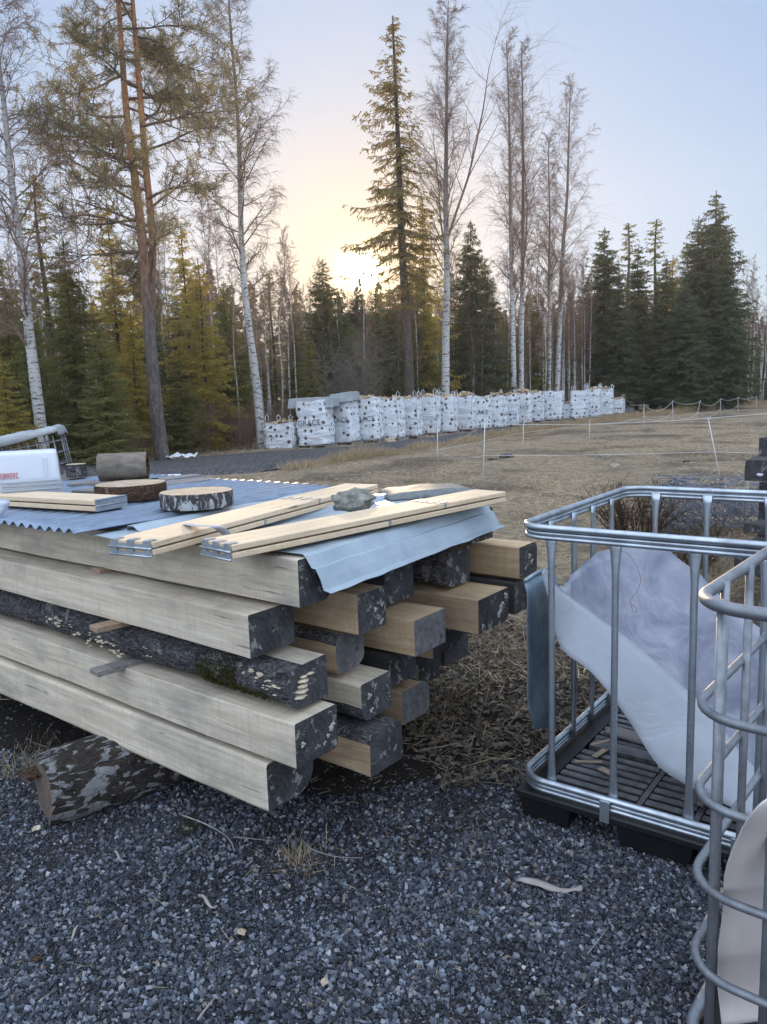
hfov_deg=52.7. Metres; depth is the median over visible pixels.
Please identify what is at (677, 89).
sky
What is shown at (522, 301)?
birch tree
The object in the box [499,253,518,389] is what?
young birch
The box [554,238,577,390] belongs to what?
young birch
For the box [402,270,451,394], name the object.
spruce tree
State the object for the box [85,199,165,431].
spruce tree
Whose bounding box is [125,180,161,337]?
young birch
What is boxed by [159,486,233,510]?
log slice
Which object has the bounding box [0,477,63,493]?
milky tray
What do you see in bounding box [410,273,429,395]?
young birch
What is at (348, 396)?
plastic cover
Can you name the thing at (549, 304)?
young birch
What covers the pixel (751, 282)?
young birch
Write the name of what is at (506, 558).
timber beam
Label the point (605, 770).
wood scrap
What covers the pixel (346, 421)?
firewood bag
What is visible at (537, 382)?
spruce tree
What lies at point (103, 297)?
young birch
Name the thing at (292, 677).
timber beam
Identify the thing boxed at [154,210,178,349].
young birch
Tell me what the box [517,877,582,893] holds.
wood chip
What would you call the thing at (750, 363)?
spruce tree
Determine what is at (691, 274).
spruce tree
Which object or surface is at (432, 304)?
young birch
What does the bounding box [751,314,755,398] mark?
slender tree
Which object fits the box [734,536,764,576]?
dark beam
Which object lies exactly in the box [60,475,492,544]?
timber beam
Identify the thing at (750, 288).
young birch
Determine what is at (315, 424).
firewood bag
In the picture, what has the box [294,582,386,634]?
timber beam
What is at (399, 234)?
spruce tree
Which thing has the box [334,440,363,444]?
pallet
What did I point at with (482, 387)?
brushwood
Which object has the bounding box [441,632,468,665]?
timber beam
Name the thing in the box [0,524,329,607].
timber beam
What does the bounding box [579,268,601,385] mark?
young birch
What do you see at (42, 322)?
young birch
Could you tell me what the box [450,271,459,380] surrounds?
young birch
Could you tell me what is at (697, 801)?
deck board
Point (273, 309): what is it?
young birch
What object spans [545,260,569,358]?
young birch
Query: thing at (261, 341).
young birch
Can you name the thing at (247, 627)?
timber beam
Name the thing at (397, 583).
timber beam
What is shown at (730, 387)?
spruce tree
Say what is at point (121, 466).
hollow log
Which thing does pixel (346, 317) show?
spruce tree
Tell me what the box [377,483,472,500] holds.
plastic tray
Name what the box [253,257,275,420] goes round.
young birch
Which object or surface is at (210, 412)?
spruce tree
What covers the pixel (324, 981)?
fallen leaf
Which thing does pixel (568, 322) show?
young birch
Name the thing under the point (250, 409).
brushwood
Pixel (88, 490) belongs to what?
old plank
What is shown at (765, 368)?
slender tree
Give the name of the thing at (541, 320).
young birch
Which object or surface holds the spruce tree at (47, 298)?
on the ground at (272, 412)
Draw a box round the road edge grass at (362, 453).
[277,398,766,471]
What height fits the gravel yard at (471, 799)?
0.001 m
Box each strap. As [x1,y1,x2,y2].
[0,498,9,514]
[182,523,230,534]
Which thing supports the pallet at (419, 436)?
on the field
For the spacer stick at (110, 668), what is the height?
0.023 m
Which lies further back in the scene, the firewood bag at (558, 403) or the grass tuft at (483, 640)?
the firewood bag at (558, 403)
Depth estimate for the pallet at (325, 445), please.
24.30 m
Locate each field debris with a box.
[384,437,396,441]
[499,453,513,458]
[610,463,620,466]
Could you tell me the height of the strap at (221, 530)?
0.050 m
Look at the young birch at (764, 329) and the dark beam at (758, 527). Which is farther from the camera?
the young birch at (764, 329)
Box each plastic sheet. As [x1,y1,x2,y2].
[165,452,197,458]
[719,804,766,1023]
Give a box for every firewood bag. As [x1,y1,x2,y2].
[263,414,298,448]
[295,399,334,444]
[332,400,360,441]
[357,394,384,439]
[382,395,406,437]
[396,390,423,435]
[417,388,441,432]
[435,390,458,430]
[456,391,476,428]
[476,395,491,427]
[490,391,507,426]
[500,388,519,423]
[513,388,532,421]
[532,389,544,420]
[540,390,553,419]
[553,390,564,418]
[563,401,569,417]
[570,385,588,417]
[585,383,602,416]
[599,384,613,414]
[613,394,624,412]
[625,400,634,411]
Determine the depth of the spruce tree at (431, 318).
35.29 m
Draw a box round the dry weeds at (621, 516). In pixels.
[572,470,695,532]
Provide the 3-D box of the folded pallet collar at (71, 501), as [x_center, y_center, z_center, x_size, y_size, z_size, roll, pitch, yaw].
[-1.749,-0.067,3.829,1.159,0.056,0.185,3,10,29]
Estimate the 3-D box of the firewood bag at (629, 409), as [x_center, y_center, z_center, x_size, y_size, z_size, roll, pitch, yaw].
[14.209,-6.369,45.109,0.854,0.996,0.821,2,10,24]
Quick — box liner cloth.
[541,547,766,815]
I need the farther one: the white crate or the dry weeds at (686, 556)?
the dry weeds at (686, 556)
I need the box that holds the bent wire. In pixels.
[622,551,640,611]
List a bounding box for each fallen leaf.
[31,954,41,961]
[32,825,40,831]
[237,928,245,935]
[320,977,328,986]
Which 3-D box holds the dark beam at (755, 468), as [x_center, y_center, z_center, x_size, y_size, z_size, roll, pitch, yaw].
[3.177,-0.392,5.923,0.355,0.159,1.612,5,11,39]
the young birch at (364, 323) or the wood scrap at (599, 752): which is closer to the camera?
the wood scrap at (599, 752)
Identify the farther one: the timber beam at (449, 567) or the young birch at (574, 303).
the young birch at (574, 303)
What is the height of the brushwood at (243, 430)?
1.578 m
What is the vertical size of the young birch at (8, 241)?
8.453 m
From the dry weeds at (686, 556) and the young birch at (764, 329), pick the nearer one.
the dry weeds at (686, 556)
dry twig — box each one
[180,814,234,851]
[197,996,215,1019]
[233,836,269,840]
[302,839,358,857]
[419,739,469,749]
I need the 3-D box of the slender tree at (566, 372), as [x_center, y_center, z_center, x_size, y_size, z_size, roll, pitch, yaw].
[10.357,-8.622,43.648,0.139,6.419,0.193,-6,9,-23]
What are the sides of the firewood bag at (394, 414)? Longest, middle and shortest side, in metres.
1.472 x 0.823 x 0.817 m
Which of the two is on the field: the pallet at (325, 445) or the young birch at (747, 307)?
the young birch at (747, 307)
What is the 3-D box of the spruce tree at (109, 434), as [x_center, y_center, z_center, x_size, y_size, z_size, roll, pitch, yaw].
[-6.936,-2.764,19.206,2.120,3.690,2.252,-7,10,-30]
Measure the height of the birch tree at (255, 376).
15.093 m
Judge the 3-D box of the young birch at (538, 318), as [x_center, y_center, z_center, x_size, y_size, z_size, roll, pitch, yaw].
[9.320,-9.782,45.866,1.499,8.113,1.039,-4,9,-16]
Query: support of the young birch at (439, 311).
on the field
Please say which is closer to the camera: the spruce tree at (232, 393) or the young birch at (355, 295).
the spruce tree at (232, 393)
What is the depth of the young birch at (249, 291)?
35.21 m
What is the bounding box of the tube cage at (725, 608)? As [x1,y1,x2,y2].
[686,546,766,1023]
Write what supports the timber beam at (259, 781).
on the support log at (81, 777)
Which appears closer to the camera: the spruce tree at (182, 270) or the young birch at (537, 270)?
the spruce tree at (182, 270)
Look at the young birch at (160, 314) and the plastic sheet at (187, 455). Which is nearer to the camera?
the plastic sheet at (187, 455)
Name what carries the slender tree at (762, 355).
on the field
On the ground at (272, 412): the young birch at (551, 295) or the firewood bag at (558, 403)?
the young birch at (551, 295)
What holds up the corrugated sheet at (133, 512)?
on the timber beam
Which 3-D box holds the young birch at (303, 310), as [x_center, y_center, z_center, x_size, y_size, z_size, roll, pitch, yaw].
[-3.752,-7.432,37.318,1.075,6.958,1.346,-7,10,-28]
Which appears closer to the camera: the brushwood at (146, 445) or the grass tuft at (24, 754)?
the grass tuft at (24, 754)
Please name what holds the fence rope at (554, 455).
attached to the fence post at (437, 442)
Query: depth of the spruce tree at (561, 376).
56.72 m
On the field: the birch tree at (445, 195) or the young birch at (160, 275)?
the birch tree at (445, 195)
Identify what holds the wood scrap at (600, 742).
on the plastic pallet at (643, 780)
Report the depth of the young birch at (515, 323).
43.76 m
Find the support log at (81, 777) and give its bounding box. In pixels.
[18,735,190,826]
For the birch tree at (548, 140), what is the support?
on the field
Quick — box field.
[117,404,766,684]
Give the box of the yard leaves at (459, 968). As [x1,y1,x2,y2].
[0,764,651,1023]
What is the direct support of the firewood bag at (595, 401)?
on the pallet
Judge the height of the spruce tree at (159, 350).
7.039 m
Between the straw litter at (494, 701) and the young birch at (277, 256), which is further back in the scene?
the young birch at (277, 256)
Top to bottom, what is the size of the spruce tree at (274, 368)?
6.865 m
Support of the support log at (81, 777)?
on the gravel yard at (471, 799)
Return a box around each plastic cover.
[288,397,340,407]
[329,391,359,402]
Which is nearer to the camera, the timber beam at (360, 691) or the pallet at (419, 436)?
the timber beam at (360, 691)
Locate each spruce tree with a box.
[0,259,49,450]
[0,300,64,449]
[0,304,81,462]
[0,360,44,450]
[9,174,82,453]
[35,240,138,461]
[60,325,150,465]
[66,292,97,422]
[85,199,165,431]
[96,324,120,417]
[105,302,137,431]
[107,312,174,456]
[123,326,178,446]
[136,297,170,422]
[157,299,226,445]
[158,224,231,446]
[163,360,214,454]
[175,257,249,449]
[188,342,227,444]
[209,308,270,444]
[211,281,266,438]
[244,369,255,435]
[257,273,290,420]
[272,305,308,421]
[277,318,302,418]
[283,336,329,418]
[290,259,360,420]
[304,305,316,343]
[328,294,359,371]
[328,323,379,394]
[339,15,452,396]
[344,289,372,378]
[357,290,404,397]
[369,289,423,395]
[382,289,438,394]
[385,346,420,394]
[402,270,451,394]
[409,194,465,393]
[438,220,515,396]
[441,304,463,392]
[455,258,517,392]
[456,313,510,390]
[490,289,499,359]
[497,309,527,389]
[510,294,559,392]
[551,351,566,401]
[561,227,643,403]
[566,321,588,398]
[585,273,653,407]
[616,223,643,320]
[624,244,658,409]
[631,260,696,407]
[635,219,670,409]
[643,284,725,411]
[661,255,679,407]
[668,216,739,405]
[671,190,766,408]
[699,240,760,408]
[729,314,760,402]
[749,326,766,399]
[749,340,764,400]
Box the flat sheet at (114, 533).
[89,528,141,538]
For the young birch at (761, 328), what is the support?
on the field
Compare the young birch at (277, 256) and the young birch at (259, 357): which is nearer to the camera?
the young birch at (259, 357)
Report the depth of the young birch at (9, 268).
32.62 m
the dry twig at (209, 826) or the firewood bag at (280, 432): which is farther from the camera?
the firewood bag at (280, 432)
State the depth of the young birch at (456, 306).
39.56 m
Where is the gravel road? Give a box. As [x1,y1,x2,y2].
[59,400,766,476]
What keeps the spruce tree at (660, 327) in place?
on the ground at (272, 412)
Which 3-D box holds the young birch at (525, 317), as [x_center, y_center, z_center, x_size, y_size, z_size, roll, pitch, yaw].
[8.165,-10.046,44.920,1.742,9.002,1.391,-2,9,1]
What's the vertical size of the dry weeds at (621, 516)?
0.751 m
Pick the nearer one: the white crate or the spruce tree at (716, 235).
the white crate
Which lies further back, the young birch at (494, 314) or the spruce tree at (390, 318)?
the young birch at (494, 314)
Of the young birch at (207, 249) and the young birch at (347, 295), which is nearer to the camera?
the young birch at (207, 249)
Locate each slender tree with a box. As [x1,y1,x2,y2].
[269,332,273,418]
[281,347,286,415]
[336,290,340,354]
[566,306,567,400]
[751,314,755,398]
[759,312,764,400]
[762,331,766,400]
[763,340,766,399]
[764,361,766,399]
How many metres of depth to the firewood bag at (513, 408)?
32.94 m
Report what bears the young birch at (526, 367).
on the ground at (272, 412)
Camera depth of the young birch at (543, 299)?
41.54 m
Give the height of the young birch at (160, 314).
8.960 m
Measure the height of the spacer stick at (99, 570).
0.027 m
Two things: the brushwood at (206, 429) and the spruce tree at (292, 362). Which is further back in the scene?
the spruce tree at (292, 362)
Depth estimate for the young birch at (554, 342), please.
42.26 m
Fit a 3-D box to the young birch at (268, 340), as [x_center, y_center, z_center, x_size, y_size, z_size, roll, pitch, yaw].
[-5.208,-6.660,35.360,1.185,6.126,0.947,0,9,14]
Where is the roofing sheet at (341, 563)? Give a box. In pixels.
[113,491,504,593]
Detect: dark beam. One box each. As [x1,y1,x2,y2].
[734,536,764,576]
[744,456,766,480]
[744,519,764,534]
[758,436,766,455]
[758,481,766,520]
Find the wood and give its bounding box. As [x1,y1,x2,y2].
[0,260,766,424]
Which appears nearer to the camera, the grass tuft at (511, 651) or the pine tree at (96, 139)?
the grass tuft at (511, 651)
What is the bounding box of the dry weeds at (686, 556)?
[633,518,736,572]
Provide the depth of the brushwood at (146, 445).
21.35 m
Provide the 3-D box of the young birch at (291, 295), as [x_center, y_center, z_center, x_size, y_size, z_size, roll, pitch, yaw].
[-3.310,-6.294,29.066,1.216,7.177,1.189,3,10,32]
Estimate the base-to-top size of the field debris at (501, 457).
0.212 m
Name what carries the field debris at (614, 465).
on the field
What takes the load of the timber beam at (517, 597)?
on the spacer stick at (110, 668)
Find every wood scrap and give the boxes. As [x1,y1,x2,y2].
[575,760,602,762]
[590,739,609,745]
[592,748,607,757]
[597,767,609,774]
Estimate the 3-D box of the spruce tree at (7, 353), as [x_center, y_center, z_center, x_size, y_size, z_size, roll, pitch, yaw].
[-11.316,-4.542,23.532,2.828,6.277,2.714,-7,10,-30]
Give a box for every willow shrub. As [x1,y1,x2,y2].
[296,312,406,395]
[304,342,372,396]
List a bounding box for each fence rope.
[437,413,766,450]
[440,416,642,449]
[441,452,738,457]
[631,396,756,410]
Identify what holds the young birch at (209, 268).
on the field
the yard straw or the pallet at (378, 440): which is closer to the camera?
the yard straw
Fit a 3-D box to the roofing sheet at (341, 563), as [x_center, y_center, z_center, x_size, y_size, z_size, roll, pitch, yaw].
[-0.289,0.060,3.404,1.254,0.141,1.382,4,11,35]
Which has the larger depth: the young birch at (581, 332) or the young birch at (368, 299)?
the young birch at (581, 332)
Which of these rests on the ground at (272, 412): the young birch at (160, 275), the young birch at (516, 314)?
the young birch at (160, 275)
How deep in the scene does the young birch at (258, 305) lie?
36.37 m
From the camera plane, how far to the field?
16.07 m
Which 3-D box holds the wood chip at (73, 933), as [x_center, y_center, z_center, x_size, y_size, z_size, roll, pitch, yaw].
[-0.963,1.310,2.402,0.010,0.024,0.072,-2,9,0]
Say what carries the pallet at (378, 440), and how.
on the field
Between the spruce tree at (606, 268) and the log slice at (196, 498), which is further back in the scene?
the spruce tree at (606, 268)
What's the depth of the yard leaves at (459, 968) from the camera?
2.32 m
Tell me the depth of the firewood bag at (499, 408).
31.88 m
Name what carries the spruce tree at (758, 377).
on the field
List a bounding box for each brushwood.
[123,426,169,458]
[165,391,233,452]
[198,390,270,447]
[216,402,273,448]
[249,392,296,422]
[450,363,506,395]
[544,361,604,401]
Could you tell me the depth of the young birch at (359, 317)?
31.49 m
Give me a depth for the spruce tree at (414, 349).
34.91 m
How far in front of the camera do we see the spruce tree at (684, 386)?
43.35 m
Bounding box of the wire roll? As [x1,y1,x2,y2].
[646,473,759,534]
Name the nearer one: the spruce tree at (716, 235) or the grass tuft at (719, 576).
the grass tuft at (719, 576)
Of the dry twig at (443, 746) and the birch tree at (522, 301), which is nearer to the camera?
the dry twig at (443, 746)
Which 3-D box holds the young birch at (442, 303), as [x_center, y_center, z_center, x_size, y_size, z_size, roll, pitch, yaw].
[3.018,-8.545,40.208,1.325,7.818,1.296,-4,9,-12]
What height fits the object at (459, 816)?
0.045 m
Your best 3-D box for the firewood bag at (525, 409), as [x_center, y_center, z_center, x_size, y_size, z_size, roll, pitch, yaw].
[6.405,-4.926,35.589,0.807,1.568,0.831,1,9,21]
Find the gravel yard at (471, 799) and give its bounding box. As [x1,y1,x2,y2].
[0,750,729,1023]
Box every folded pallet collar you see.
[0,491,127,511]
[108,483,377,557]
[199,489,505,561]
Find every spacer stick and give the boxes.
[89,620,130,633]
[90,657,148,676]
[92,566,115,574]
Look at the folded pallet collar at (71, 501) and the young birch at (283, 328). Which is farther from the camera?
the young birch at (283, 328)
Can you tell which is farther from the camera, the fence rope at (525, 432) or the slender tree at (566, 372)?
the slender tree at (566, 372)
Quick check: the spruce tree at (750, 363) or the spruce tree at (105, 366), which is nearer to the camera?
the spruce tree at (105, 366)
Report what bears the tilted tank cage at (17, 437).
on the field
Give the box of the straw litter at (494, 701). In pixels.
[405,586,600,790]
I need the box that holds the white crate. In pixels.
[0,449,60,491]
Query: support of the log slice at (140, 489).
on the corrugated sheet at (133, 512)
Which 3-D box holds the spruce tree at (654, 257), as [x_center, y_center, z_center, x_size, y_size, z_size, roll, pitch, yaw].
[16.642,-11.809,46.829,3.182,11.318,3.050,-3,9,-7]
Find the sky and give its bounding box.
[0,0,766,398]
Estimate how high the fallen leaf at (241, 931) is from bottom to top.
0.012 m
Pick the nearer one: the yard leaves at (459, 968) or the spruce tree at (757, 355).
the yard leaves at (459, 968)
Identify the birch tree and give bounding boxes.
[0,0,107,448]
[166,0,299,448]
[386,0,573,394]
[455,24,616,388]
[474,25,551,392]
[502,73,601,391]
[527,125,571,390]
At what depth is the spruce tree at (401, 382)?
33.89 m
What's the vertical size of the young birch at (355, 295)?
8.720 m
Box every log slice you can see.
[94,479,166,501]
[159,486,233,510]
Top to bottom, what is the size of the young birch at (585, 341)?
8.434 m
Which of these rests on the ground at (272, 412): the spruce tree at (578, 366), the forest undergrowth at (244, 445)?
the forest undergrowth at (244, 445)
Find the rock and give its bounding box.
[330,487,375,511]
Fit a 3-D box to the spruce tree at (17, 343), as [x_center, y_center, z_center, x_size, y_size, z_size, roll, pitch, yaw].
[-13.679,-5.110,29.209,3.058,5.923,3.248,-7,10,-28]
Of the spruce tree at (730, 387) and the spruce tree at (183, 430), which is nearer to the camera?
the spruce tree at (183, 430)
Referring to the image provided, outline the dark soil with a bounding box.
[0,679,602,794]
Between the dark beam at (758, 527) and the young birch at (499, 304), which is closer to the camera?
the dark beam at (758, 527)
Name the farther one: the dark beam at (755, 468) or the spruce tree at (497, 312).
the spruce tree at (497, 312)
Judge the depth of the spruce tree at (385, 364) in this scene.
32.86 m
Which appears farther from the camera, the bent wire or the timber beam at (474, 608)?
the timber beam at (474, 608)
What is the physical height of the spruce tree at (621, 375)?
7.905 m
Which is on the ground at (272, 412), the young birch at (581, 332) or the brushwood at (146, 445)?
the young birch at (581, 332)
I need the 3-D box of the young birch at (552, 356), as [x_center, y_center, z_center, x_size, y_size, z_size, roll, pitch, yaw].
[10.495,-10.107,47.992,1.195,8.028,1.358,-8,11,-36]
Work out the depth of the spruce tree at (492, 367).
38.64 m
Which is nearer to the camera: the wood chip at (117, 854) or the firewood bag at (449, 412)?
the wood chip at (117, 854)
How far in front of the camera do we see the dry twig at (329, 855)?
2.75 m
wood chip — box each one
[67,925,78,941]
[114,850,124,862]
[201,894,217,908]
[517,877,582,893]
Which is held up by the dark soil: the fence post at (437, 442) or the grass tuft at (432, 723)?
the grass tuft at (432, 723)
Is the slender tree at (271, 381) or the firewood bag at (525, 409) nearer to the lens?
the slender tree at (271, 381)
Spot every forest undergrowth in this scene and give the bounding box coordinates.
[7,408,660,459]
[59,409,645,460]
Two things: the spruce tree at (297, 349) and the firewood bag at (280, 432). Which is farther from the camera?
the spruce tree at (297, 349)
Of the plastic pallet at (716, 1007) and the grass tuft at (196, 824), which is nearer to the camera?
the plastic pallet at (716, 1007)
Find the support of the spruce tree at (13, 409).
on the ground at (272, 412)
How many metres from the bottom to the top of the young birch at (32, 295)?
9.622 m
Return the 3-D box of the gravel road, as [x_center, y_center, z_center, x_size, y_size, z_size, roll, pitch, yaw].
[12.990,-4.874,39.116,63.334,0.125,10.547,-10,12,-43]
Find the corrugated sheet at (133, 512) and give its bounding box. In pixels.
[0,473,329,533]
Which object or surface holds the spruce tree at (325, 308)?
on the field
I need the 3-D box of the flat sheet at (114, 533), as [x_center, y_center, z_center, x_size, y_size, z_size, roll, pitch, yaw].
[-0.539,-0.007,3.538,0.500,0.026,1.518,5,11,37]
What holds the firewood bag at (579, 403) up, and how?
on the pallet
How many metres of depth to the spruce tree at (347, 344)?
31.63 m
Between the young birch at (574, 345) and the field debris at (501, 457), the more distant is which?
the young birch at (574, 345)
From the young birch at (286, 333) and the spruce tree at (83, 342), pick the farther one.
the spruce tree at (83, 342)
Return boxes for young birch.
[0,226,21,350]
[1,246,18,320]
[17,210,44,336]
[32,251,51,384]
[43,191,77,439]
[45,287,62,392]
[51,282,72,445]
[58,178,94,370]
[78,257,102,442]
[91,260,112,340]
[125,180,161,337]
[153,192,172,390]
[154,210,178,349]
[155,255,168,377]
[184,197,217,346]
[189,170,232,354]
[201,212,240,334]
[218,261,243,443]
[235,252,257,393]
[249,288,265,370]
[250,303,266,419]
[252,269,274,422]
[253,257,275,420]
[256,298,278,407]
[259,265,279,353]
[260,220,295,416]
[272,255,287,360]
[273,234,300,417]
[275,246,305,397]
[275,289,290,389]
[278,304,302,378]
[297,286,307,353]
[298,284,307,369]
[300,277,319,371]
[308,256,325,332]
[342,279,352,312]
[346,279,362,323]
[349,245,376,394]
[356,290,371,373]
[366,290,374,328]
[392,312,403,386]
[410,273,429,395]
[429,279,441,357]
[431,280,442,389]
[433,272,452,352]
[434,277,443,386]
[450,252,465,351]
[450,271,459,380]
[464,287,487,393]
[466,331,478,393]
[473,280,494,393]
[483,293,499,372]
[485,260,505,360]
[485,272,507,373]
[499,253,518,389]
[504,271,527,362]
[507,281,518,389]
[516,261,537,386]
[516,271,541,381]
[516,310,527,370]
[524,221,547,388]
[524,334,529,386]
[525,327,535,390]
[528,280,547,374]
[531,246,562,391]
[535,297,552,390]
[537,271,556,374]
[542,241,558,389]
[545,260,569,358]
[546,287,555,390]
[551,312,563,376]
[552,290,572,390]
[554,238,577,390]
[562,255,583,368]
[562,279,577,401]
[564,254,579,401]
[567,271,583,385]
[567,276,584,389]
[567,303,585,386]
[570,284,592,388]
[572,248,590,388]
[576,260,591,349]
[576,264,596,384]
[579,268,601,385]
[674,255,683,286]
[737,255,758,344]
[742,277,757,399]
[744,261,760,366]
[745,266,766,344]
[751,285,766,400]
[759,274,766,381]
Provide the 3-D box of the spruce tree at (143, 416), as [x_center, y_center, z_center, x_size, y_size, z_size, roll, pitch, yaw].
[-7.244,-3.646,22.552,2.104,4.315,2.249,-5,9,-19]
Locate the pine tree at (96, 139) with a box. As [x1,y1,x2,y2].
[0,0,263,460]
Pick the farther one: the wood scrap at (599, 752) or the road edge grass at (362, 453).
the road edge grass at (362, 453)
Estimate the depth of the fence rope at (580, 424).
13.33 m
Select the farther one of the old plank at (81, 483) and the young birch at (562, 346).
the young birch at (562, 346)
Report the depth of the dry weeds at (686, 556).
6.53 m
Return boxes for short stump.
[65,463,87,477]
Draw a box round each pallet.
[296,443,337,447]
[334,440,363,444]
[364,438,384,442]
[382,437,407,440]
[405,434,425,438]
[441,430,459,433]
[457,428,477,431]
[515,702,746,866]
[699,986,720,1023]
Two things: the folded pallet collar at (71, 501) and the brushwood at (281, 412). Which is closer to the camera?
the folded pallet collar at (71, 501)
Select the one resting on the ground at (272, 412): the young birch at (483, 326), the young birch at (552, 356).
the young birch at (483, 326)
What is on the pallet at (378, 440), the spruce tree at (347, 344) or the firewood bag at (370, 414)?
the firewood bag at (370, 414)
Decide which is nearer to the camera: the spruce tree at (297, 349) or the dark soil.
the dark soil
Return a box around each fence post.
[437,426,438,460]
[483,419,486,480]
[707,417,719,476]
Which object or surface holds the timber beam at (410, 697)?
on the support log at (81, 777)
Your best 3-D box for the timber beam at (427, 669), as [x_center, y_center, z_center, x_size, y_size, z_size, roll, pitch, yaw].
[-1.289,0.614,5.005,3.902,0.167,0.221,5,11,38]
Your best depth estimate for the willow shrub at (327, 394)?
28.36 m
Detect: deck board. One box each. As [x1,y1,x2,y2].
[604,726,646,745]
[681,789,705,806]
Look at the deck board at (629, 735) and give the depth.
3.38 m
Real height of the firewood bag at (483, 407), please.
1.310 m
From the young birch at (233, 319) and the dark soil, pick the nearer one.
the dark soil
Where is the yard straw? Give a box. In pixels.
[0,762,707,1023]
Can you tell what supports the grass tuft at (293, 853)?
on the gravel yard at (471, 799)
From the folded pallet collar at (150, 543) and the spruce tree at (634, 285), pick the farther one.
the spruce tree at (634, 285)
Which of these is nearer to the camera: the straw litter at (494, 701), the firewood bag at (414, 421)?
the straw litter at (494, 701)
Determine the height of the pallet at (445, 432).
0.128 m
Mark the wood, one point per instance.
(298, 311)
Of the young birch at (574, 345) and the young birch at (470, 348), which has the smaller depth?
the young birch at (470, 348)
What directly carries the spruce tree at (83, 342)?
on the ground at (272, 412)
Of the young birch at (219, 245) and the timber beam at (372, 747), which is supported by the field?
the young birch at (219, 245)
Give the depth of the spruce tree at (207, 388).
24.36 m
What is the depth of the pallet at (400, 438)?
26.61 m
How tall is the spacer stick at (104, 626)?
0.023 m
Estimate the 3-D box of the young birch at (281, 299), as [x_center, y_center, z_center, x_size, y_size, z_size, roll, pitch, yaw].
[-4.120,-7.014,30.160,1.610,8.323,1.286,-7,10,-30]
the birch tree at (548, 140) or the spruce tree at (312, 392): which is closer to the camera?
the spruce tree at (312, 392)
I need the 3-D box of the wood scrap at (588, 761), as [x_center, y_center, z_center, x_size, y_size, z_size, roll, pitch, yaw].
[0.841,1.023,3.171,0.110,0.004,0.020,-1,9,6]
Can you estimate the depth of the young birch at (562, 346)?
42.55 m
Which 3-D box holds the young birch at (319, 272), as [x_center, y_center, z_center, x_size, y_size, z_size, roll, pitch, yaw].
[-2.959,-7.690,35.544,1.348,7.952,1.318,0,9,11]
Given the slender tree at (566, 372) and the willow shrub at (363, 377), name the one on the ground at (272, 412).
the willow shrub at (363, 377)
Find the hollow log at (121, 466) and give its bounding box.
[96,452,149,480]
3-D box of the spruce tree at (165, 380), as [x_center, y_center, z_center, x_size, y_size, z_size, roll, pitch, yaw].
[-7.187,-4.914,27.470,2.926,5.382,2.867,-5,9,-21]
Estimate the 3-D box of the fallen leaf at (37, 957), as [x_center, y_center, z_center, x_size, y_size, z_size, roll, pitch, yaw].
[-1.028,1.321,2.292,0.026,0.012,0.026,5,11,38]
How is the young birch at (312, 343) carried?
on the ground at (272, 412)
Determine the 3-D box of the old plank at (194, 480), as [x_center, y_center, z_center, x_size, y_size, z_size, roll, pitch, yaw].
[-1.230,-0.173,4.625,0.370,0.022,0.130,-10,12,-42]
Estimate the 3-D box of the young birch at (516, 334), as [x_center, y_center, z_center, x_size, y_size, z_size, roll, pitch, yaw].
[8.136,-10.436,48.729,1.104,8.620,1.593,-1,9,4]
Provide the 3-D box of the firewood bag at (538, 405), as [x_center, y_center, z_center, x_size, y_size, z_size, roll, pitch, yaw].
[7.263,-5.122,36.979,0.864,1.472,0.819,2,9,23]
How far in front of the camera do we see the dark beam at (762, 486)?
5.96 m
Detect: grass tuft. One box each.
[0,726,57,803]
[169,811,209,837]
[252,826,334,879]
[403,694,482,760]
[426,669,514,733]
[466,638,562,662]
[468,633,520,649]
[678,558,760,596]
[702,555,760,580]
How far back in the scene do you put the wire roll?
8.18 m
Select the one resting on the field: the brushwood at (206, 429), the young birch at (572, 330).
the brushwood at (206, 429)
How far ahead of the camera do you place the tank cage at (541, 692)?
2.79 m
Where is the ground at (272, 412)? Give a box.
[7,399,647,754]
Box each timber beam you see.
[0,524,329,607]
[0,547,294,658]
[0,589,327,709]
[0,614,337,768]
[0,655,312,811]
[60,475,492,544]
[288,621,363,673]
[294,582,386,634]
[318,712,402,776]
[321,664,392,719]
[359,646,415,686]
[361,562,413,605]
[363,601,445,656]
[379,678,428,724]
[401,581,508,633]
[411,656,441,681]
[413,545,469,586]
[418,628,461,658]
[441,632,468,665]
[458,538,536,578]
[467,572,530,613]
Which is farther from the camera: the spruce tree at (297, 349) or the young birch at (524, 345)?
the young birch at (524, 345)
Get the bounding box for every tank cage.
[0,424,71,474]
[523,485,766,861]
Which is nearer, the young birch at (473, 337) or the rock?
the rock
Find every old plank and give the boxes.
[67,478,157,486]
[72,488,93,493]
[150,474,202,480]
[166,478,209,484]
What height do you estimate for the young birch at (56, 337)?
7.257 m

